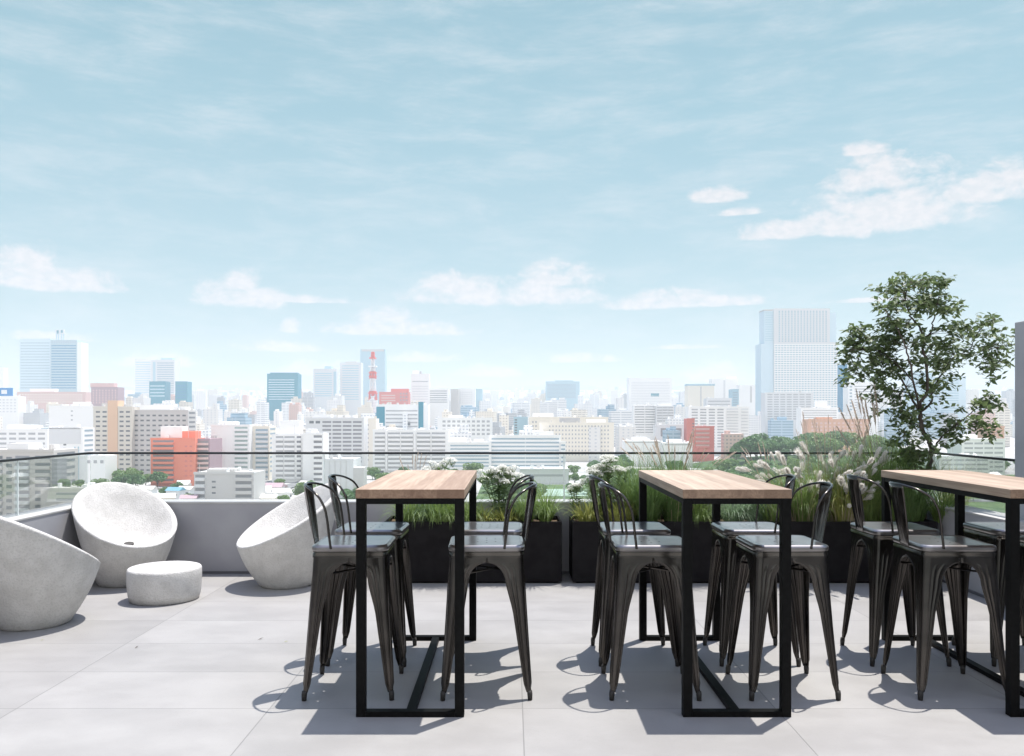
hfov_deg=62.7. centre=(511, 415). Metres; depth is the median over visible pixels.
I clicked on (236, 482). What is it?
window
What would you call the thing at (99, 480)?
park tree
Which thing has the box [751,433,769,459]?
park tree
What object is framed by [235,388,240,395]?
building
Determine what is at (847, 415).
building
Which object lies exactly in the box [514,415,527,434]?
building
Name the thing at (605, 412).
building
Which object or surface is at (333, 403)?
building
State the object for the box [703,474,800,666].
bar stool
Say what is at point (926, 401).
building
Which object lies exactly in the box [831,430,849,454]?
park tree
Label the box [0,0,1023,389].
sky
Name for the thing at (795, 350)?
office tower
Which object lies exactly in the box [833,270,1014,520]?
planter tree
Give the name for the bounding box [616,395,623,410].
building
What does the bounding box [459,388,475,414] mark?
building
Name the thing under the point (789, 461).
park tree
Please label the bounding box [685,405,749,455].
building
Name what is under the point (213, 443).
building
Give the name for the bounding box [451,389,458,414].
building
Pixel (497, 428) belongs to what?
building
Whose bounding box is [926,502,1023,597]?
parapet wall
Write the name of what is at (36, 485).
window
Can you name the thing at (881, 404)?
building
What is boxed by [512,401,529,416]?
building
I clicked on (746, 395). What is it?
building
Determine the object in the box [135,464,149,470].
window
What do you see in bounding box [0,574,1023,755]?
floor
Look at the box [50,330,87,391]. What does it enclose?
office tower
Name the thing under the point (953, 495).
grass tuft
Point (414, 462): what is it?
grass tuft
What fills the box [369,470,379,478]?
park tree
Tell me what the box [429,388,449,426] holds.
building
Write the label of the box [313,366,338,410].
office tower
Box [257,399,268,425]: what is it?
building
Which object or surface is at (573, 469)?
park tree
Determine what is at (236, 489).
window
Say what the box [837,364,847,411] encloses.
office tower
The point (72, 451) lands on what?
window
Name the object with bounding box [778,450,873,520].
grass tuft
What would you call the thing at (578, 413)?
building
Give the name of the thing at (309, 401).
building
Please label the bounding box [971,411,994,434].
building
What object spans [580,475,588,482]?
park tree
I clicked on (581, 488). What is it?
park tree
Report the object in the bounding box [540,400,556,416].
building
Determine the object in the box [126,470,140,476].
park tree
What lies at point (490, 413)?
building
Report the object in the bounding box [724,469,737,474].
park tree
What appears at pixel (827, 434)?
park tree
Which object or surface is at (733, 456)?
park tree
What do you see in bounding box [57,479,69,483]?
park tree
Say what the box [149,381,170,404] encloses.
building
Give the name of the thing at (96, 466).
building
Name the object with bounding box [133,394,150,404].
building
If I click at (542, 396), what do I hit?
building
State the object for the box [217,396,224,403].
building
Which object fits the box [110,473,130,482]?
park tree
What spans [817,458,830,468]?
park tree
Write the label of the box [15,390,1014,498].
ground
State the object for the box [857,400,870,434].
building
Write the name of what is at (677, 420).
building
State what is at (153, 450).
window
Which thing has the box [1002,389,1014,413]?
building
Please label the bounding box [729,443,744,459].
park tree
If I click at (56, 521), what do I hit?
parapet wall
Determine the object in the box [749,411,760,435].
building
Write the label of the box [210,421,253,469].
building
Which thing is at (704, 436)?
building
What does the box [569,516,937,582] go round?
planter box
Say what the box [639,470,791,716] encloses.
bar table
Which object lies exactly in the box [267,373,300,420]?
office tower
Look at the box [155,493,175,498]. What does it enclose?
house
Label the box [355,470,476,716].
bar table
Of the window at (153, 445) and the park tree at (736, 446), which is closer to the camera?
the window at (153, 445)
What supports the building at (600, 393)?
on the ground at (1010, 453)
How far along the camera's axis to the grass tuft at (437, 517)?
6.94 m
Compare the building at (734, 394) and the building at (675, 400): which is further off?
the building at (675, 400)
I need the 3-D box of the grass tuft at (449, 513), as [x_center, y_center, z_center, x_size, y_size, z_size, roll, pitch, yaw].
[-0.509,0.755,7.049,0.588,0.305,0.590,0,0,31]
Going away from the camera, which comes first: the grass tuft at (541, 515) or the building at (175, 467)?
the grass tuft at (541, 515)
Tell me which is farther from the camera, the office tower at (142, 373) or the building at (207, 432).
the office tower at (142, 373)
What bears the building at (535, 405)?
on the ground at (1010, 453)
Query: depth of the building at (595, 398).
2662.71 m
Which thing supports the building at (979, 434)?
on the ground at (1010, 453)
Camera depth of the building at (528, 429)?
788.42 m
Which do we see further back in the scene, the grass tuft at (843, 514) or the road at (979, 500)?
the road at (979, 500)
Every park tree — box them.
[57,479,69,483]
[64,482,71,486]
[72,481,81,486]
[77,479,84,486]
[90,478,109,483]
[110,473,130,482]
[112,470,128,476]
[126,467,143,484]
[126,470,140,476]
[126,474,145,485]
[141,474,153,485]
[150,471,168,488]
[158,487,167,492]
[172,481,182,486]
[274,478,284,482]
[277,495,289,498]
[292,488,301,494]
[295,480,315,492]
[340,487,356,498]
[367,467,380,479]
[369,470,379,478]
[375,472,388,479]
[462,462,484,471]
[479,476,493,486]
[519,481,543,495]
[538,483,547,495]
[566,483,582,493]
[567,465,580,472]
[568,473,579,482]
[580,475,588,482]
[583,486,598,495]
[617,461,631,467]
[623,458,633,465]
[665,460,677,469]
[712,459,731,470]
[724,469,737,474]
[727,449,740,458]
[728,462,740,468]
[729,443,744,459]
[737,466,752,474]
[738,436,765,460]
[738,474,753,478]
[743,460,759,470]
[749,471,767,479]
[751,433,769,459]
[755,470,778,483]
[758,461,776,471]
[760,439,779,460]
[764,466,790,478]
[771,436,789,449]
[779,440,789,458]
[780,448,790,459]
[787,439,801,457]
[787,458,802,467]
[792,432,812,440]
[797,439,819,456]
[803,462,817,478]
[806,456,819,462]
[807,432,828,449]
[817,437,839,451]
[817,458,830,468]
[820,432,839,454]
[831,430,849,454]
[844,431,858,447]
[850,443,869,458]
[854,448,873,459]
[857,434,882,456]
[872,439,892,450]
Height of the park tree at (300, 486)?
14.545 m
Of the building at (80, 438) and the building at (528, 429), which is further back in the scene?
the building at (528, 429)
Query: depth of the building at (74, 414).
780.00 m
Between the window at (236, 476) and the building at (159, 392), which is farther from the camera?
the building at (159, 392)
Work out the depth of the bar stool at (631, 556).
4.14 m
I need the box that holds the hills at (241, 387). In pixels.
[8,381,1014,389]
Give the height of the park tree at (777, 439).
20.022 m
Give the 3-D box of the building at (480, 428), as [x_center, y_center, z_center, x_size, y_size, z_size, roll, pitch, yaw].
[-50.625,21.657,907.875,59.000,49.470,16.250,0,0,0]
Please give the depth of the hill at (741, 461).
713.13 m
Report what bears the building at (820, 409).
on the ground at (1010, 453)
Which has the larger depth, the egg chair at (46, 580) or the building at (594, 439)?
the building at (594, 439)
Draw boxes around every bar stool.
[301,482,403,700]
[326,474,416,666]
[440,481,536,700]
[453,474,533,656]
[588,474,678,666]
[598,482,701,700]
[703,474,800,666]
[725,482,840,700]
[840,474,951,666]
[881,482,1004,700]
[952,522,1023,666]
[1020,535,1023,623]
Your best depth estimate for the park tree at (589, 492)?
445.41 m
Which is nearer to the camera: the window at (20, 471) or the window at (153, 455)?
the window at (20, 471)
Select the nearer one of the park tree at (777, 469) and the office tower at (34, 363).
the park tree at (777, 469)
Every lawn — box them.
[476,485,614,498]
[604,475,1014,491]
[656,493,1004,512]
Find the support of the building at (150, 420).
on the ground at (1010, 453)
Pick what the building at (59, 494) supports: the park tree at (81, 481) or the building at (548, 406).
the park tree at (81, 481)
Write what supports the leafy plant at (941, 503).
in the planter box at (583, 542)
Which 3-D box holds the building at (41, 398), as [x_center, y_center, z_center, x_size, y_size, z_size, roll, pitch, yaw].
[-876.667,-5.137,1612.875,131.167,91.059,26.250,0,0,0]
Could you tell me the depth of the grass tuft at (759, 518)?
7.10 m
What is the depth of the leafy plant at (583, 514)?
7.01 m
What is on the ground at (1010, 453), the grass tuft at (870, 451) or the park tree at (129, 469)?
the park tree at (129, 469)
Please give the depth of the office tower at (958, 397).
1450.00 m
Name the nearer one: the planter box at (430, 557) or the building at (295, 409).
the planter box at (430, 557)
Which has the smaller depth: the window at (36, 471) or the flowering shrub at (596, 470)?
the flowering shrub at (596, 470)
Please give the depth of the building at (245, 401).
2637.96 m
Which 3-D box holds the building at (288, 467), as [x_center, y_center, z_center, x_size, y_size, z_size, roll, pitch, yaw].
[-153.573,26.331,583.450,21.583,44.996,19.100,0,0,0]
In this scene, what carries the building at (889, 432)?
on the ground at (1010, 453)
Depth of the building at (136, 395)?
2094.99 m
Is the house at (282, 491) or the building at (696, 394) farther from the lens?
the building at (696, 394)
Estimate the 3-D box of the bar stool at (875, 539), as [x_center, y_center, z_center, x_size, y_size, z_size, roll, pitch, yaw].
[2.193,0.868,4.876,0.485,1.049,0.451,0,0,0]
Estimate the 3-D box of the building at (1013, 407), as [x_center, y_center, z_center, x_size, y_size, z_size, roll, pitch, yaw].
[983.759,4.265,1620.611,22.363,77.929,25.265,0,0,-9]
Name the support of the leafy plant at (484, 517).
in the planter box at (430, 557)
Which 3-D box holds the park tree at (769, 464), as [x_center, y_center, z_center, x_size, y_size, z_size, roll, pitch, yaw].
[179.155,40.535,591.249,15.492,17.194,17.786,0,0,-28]
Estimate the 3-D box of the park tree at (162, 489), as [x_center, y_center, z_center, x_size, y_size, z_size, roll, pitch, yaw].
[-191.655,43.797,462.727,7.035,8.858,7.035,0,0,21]
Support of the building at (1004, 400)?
on the ground at (1010, 453)
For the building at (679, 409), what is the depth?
1324.57 m
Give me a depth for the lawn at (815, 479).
603.60 m
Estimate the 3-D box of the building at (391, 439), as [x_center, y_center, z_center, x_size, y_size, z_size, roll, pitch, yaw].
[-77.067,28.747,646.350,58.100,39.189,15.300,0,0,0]
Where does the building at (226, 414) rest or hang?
on the ground at (1010, 453)
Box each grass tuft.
[374,504,440,523]
[391,504,453,521]
[399,453,426,469]
[403,504,467,529]
[418,496,477,524]
[428,492,497,522]
[476,483,550,520]
[493,479,559,520]
[510,481,584,520]
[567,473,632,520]
[588,447,669,520]
[598,448,688,520]
[620,427,736,520]
[665,457,716,519]
[670,504,732,525]
[695,504,764,521]
[724,472,803,520]
[735,449,867,520]
[738,453,830,519]
[741,441,810,520]
[776,440,901,523]
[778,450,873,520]
[796,412,871,492]
[803,440,928,520]
[821,384,968,520]
[868,446,968,520]
[932,453,995,505]
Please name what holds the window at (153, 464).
in the building at (175, 467)
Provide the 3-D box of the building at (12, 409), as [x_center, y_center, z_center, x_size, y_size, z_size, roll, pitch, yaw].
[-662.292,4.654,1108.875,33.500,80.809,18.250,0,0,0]
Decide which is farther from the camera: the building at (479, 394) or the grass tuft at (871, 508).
the building at (479, 394)
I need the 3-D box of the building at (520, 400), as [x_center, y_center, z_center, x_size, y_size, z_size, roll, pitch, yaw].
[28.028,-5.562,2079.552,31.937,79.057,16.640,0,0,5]
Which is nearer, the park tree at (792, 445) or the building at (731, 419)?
the park tree at (792, 445)
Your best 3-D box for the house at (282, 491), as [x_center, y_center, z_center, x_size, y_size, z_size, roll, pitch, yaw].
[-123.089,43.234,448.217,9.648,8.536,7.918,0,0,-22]
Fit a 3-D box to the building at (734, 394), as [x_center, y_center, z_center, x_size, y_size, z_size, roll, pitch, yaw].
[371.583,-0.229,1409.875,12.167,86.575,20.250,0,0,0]
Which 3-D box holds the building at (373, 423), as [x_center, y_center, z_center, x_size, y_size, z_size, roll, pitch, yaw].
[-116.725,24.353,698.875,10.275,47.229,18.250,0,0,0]
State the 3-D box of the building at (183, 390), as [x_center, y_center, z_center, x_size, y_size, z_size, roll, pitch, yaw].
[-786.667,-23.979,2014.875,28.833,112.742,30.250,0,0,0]
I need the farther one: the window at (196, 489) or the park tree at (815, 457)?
the park tree at (815, 457)
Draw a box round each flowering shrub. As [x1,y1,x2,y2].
[421,457,457,507]
[476,464,526,515]
[565,479,586,519]
[585,454,633,520]
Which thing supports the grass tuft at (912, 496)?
in the planter box at (583, 542)
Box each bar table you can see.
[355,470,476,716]
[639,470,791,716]
[881,470,1023,716]
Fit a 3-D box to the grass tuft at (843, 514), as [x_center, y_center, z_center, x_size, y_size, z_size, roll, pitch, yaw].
[2.799,0.560,7.059,1.098,0.685,1.041,0,0,0]
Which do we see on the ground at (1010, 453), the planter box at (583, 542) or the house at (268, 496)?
the house at (268, 496)
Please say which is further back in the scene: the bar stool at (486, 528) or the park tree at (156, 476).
the park tree at (156, 476)
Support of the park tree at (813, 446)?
on the ground at (1010, 453)
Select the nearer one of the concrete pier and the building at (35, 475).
the concrete pier
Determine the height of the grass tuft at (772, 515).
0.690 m
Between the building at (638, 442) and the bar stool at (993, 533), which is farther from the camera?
the building at (638, 442)
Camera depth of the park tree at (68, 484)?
371.16 m
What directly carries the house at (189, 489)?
on the ground at (1010, 453)
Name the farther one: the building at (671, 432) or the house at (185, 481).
the building at (671, 432)
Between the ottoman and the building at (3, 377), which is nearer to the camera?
the ottoman
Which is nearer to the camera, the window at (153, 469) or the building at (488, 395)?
the window at (153, 469)
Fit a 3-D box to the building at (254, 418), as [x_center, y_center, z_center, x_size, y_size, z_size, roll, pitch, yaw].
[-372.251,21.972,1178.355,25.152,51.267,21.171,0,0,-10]
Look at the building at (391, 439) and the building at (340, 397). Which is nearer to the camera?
the building at (391, 439)
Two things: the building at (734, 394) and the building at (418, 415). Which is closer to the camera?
the building at (418, 415)
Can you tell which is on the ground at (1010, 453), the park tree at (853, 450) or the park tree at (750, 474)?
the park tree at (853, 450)
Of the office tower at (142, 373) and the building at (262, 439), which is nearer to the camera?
the building at (262, 439)
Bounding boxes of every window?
[15,463,28,465]
[15,470,28,472]
[15,477,28,479]
[15,484,28,486]
[15,491,28,493]
[15,498,28,500]
[15,505,28,507]
[35,463,49,465]
[35,470,49,472]
[35,477,49,479]
[35,484,49,486]
[57,451,74,454]
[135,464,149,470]
[153,440,173,441]
[153,445,173,446]
[153,450,173,451]
[153,455,173,456]
[153,459,173,461]
[153,464,173,465]
[153,469,173,470]
[195,475,204,477]
[195,481,204,483]
[195,488,204,490]
[235,475,251,477]
[235,481,251,483]
[235,488,251,490]
[235,495,251,497]
[566,446,608,454]
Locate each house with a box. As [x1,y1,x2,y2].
[139,486,157,493]
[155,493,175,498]
[165,487,185,498]
[177,480,190,482]
[179,486,193,493]
[179,494,198,498]
[260,494,277,498]
[265,483,285,488]
[265,486,271,493]
[271,488,290,496]
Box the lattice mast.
[368,352,377,403]
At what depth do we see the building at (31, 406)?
1406.36 m
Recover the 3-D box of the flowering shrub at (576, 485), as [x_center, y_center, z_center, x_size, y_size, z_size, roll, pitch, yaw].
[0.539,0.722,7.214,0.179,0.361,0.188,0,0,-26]
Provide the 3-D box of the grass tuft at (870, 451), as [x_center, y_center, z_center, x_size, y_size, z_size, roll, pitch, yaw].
[3.215,0.319,7.208,1.315,1.167,1.230,0,0,0]
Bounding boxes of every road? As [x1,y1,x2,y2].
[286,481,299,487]
[965,499,995,501]
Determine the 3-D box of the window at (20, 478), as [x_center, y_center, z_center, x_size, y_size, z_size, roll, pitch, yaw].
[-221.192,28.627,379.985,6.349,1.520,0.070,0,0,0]
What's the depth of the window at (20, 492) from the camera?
379.99 m
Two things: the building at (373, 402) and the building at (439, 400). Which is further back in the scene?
the building at (373, 402)
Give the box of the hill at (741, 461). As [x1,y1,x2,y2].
[692,454,923,472]
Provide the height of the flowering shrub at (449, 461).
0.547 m
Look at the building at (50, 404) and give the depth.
1350.04 m
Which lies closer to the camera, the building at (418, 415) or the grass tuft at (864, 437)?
the grass tuft at (864, 437)
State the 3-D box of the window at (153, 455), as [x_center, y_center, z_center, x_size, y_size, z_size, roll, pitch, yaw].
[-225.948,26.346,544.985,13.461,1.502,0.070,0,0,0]
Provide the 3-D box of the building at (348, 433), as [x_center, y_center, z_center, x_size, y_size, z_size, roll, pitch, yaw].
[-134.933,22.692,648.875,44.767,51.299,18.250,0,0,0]
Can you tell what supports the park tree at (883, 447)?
on the ground at (1010, 453)
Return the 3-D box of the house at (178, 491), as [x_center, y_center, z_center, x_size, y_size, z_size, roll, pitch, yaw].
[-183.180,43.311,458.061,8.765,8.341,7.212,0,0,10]
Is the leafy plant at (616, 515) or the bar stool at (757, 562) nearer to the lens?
the bar stool at (757, 562)
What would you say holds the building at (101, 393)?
on the ground at (1010, 453)
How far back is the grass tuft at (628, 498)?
7.13 m
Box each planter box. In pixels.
[384,516,561,582]
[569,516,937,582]
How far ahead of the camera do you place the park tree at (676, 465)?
622.03 m
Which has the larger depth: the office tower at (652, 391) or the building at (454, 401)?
the office tower at (652, 391)
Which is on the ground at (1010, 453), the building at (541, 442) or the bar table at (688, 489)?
the building at (541, 442)
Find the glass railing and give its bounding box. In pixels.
[0,452,1014,514]
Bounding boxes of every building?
[0,367,7,387]
[0,388,25,428]
[0,425,51,447]
[0,443,77,515]
[17,389,90,412]
[23,409,48,427]
[26,401,37,412]
[40,482,94,507]
[46,402,65,412]
[48,424,94,479]
[49,402,92,426]
[82,454,116,483]
[90,383,123,405]
[93,400,139,470]
[126,396,132,405]
[127,393,141,397]
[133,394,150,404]
[135,402,195,474]
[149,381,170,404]
[150,426,200,485]
[153,400,177,406]
[175,381,191,406]
[179,401,192,409]
[192,389,206,409]
[192,394,194,409]
[193,463,264,498]
[197,431,221,471]
[201,426,210,437]
[203,404,222,430]
[208,389,218,406]
[209,394,222,406]
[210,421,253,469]
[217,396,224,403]
[217,401,226,420]
[224,409,240,420]
[227,413,251,424]
[228,399,241,410]
[232,393,240,399]
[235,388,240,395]
[242,395,248,407]
[248,413,256,424]
[253,424,275,479]
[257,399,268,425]
[271,421,302,481]
[282,402,294,420]
[289,402,301,419]
[291,397,301,403]
[301,403,305,413]
[302,395,314,410]
[302,429,328,482]
[303,391,312,396]
[305,410,325,422]
[305,414,367,470]
[325,454,366,497]
[326,405,348,416]
[327,398,340,410]
[331,394,344,404]
[358,402,372,416]
[366,416,378,468]
[367,396,375,412]
[372,427,449,472]
[376,402,429,428]
[379,389,409,403]
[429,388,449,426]
[437,415,491,441]
[447,438,490,476]
[449,425,470,441]
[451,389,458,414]
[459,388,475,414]
[460,405,477,416]
[462,413,472,417]
[476,389,482,410]
[476,408,496,421]
[479,399,489,410]
[485,393,491,407]
[489,432,560,475]
[490,390,496,406]
[492,422,504,434]
[505,409,526,429]
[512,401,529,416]
[514,389,519,402]
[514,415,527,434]
[517,397,529,402]
[519,425,542,434]
[520,460,569,483]
[528,392,536,404]
[529,413,608,429]
[531,398,541,416]
[539,393,545,402]
[539,418,613,461]
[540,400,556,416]
[546,380,579,410]
[551,398,566,410]
[560,441,565,466]
[570,408,587,416]
[574,400,592,416]
[578,395,582,403]
[589,427,600,461]
[590,393,599,408]
[593,391,601,398]
[597,404,615,421]
[598,399,608,408]
[609,409,631,445]
[611,390,617,408]
[615,423,635,455]
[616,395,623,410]
[622,437,662,466]
[623,393,626,410]
[632,404,655,439]
[653,423,683,441]
[655,403,673,424]
[661,439,692,466]
[663,426,680,441]
[665,414,683,424]
[672,395,678,405]
[675,404,684,418]
[679,390,684,404]
[684,418,694,461]
[685,384,714,406]
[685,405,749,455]
[694,424,714,461]
[703,397,731,405]
[709,377,738,397]
[721,431,743,458]
[729,389,738,405]
[736,385,754,414]
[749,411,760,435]
[761,391,812,439]
[768,417,792,438]
[796,400,838,435]
[802,414,868,455]
[838,411,857,418]
[843,382,877,434]
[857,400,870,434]
[878,394,886,411]
[880,405,895,421]
[884,408,907,445]
[903,371,931,435]
[924,409,937,438]
[924,447,989,473]
[937,412,946,437]
[940,413,957,444]
[947,434,1005,474]
[966,389,978,407]
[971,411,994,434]
[977,425,1004,437]
[986,404,1009,446]
[990,398,1008,408]
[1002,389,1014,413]
[1012,399,1014,420]
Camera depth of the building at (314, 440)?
570.00 m
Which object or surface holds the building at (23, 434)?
on the ground at (1010, 453)
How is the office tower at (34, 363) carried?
on the ground at (1010, 453)
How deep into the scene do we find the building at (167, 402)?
1358.28 m
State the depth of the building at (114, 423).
600.00 m
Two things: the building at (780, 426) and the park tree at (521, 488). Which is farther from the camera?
the building at (780, 426)
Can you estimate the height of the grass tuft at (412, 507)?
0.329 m
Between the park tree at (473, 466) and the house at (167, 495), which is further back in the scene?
the park tree at (473, 466)
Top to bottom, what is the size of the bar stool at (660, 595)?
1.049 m
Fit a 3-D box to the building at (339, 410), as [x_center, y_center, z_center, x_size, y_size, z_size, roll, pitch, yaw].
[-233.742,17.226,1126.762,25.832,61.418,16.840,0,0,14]
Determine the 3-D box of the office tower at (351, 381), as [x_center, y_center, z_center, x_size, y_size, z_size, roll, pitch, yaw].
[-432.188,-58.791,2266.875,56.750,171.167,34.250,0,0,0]
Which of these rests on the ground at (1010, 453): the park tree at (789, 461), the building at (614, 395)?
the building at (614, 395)
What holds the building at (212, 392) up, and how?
on the ground at (1010, 453)
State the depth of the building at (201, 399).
2617.88 m
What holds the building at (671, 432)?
on the ground at (1010, 453)
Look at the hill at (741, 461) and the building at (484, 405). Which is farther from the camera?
the building at (484, 405)
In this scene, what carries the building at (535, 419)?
on the ground at (1010, 453)
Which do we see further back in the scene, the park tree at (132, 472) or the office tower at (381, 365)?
the office tower at (381, 365)
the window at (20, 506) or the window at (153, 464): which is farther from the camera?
the window at (153, 464)
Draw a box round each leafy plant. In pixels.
[467,504,501,521]
[490,507,524,520]
[559,497,602,520]
[599,498,636,520]
[914,490,981,522]
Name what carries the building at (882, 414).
on the ground at (1010, 453)
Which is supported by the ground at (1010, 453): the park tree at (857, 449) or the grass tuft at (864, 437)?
the park tree at (857, 449)
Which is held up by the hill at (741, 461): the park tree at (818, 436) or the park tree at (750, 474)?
the park tree at (818, 436)
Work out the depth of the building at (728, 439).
789.21 m
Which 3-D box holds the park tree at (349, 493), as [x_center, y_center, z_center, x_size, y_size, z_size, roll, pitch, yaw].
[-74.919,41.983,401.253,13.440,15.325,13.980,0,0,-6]
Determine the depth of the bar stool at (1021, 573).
4.45 m
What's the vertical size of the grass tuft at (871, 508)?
0.750 m
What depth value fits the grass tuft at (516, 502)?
7.13 m
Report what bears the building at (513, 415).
on the ground at (1010, 453)
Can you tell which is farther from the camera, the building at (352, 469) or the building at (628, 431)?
the building at (628, 431)
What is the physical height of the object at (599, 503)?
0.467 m
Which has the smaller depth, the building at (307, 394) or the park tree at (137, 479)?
the park tree at (137, 479)
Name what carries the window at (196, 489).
in the building at (225, 483)
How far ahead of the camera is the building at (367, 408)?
1417.34 m
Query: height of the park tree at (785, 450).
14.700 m
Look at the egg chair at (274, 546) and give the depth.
6.69 m
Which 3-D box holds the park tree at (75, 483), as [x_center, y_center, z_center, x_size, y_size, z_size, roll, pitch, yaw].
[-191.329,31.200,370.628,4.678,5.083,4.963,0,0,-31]
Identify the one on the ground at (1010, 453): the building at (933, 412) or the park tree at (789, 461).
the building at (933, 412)
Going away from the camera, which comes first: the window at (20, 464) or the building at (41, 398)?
the window at (20, 464)
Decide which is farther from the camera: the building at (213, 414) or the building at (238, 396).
the building at (238, 396)
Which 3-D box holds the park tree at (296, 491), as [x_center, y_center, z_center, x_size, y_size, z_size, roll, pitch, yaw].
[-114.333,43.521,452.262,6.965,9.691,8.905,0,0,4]
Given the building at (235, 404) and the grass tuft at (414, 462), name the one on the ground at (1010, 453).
the building at (235, 404)
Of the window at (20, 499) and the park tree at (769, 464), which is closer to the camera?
the window at (20, 499)
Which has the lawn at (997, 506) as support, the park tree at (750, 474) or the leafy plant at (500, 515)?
the park tree at (750, 474)
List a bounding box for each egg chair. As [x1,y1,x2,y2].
[0,516,100,630]
[71,482,176,587]
[236,484,340,589]
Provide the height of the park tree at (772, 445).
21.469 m
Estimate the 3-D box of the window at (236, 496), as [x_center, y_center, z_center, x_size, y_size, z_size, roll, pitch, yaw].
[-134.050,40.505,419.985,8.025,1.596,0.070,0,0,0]
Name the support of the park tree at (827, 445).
on the ground at (1010, 453)
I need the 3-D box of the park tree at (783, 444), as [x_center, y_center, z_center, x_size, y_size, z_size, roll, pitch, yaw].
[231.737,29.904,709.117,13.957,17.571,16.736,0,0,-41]
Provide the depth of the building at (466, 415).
1208.77 m
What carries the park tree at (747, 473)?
on the lawn at (815, 479)
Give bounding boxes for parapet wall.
[2,502,81,549]
[162,499,938,573]
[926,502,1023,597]
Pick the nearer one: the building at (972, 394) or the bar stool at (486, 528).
the bar stool at (486, 528)
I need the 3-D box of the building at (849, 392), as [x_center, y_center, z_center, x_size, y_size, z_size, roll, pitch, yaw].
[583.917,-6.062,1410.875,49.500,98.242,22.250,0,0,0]
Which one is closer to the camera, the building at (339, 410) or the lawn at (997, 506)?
the lawn at (997, 506)
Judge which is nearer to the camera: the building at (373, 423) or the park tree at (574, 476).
the park tree at (574, 476)
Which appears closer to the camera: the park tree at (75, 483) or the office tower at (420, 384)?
the park tree at (75, 483)
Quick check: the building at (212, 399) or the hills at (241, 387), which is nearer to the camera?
the building at (212, 399)
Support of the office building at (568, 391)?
on the ground at (1010, 453)
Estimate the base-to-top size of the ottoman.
0.248 m
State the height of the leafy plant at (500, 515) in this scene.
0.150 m
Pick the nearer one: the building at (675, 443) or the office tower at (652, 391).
the building at (675, 443)
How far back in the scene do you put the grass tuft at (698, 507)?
7.13 m
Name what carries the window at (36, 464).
in the building at (35, 475)
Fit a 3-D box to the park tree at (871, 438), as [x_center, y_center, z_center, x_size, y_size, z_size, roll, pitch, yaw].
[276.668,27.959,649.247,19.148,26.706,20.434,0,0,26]
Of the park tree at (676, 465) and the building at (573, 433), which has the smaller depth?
the park tree at (676, 465)
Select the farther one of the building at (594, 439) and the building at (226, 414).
the building at (226, 414)
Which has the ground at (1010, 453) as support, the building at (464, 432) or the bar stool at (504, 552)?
the building at (464, 432)
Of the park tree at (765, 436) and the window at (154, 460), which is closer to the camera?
the window at (154, 460)
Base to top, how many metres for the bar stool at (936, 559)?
1.049 m
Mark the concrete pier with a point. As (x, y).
(1019, 399)
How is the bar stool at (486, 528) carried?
on the floor
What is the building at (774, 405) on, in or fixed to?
on the ground at (1010, 453)
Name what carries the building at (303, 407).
on the ground at (1010, 453)
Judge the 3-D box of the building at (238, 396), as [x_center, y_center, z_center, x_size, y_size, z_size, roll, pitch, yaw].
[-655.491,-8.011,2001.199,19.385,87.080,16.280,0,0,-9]
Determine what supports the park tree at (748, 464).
on the lawn at (815, 479)
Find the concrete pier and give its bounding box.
[1015,321,1023,519]
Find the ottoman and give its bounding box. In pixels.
[126,561,201,605]
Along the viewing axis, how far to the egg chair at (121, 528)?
7.06 m
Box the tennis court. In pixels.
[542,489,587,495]
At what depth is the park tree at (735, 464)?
616.68 m
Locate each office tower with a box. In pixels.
[20,339,54,391]
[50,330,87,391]
[135,359,153,397]
[151,358,179,393]
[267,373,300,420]
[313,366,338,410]
[340,361,362,414]
[360,349,386,404]
[411,370,429,403]
[627,378,671,410]
[755,308,836,414]
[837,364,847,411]
[932,376,965,435]
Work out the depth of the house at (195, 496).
416.03 m
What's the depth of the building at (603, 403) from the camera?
2181.96 m
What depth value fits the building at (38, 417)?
1100.38 m
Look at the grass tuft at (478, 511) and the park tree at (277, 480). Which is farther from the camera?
the park tree at (277, 480)
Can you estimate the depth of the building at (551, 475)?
560.00 m
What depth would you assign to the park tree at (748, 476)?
463.70 m
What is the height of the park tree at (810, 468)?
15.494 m
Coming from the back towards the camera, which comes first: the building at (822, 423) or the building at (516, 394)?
the building at (516, 394)
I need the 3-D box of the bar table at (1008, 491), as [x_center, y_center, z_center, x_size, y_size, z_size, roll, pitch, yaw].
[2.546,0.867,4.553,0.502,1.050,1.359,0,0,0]
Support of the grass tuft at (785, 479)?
on the planter box at (583, 542)
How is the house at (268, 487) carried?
on the ground at (1010, 453)
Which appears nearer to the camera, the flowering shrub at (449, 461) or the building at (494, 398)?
the flowering shrub at (449, 461)
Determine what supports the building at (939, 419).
on the ground at (1010, 453)
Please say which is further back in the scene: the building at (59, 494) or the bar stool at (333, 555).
the building at (59, 494)
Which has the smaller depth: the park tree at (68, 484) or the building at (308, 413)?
the park tree at (68, 484)
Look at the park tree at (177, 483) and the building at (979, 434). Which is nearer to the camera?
the park tree at (177, 483)
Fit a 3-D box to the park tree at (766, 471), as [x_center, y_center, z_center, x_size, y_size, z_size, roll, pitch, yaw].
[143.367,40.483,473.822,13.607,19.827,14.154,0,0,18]
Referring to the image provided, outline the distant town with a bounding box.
[0,386,1014,437]
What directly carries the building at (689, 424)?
on the ground at (1010, 453)
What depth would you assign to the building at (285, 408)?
1750.29 m

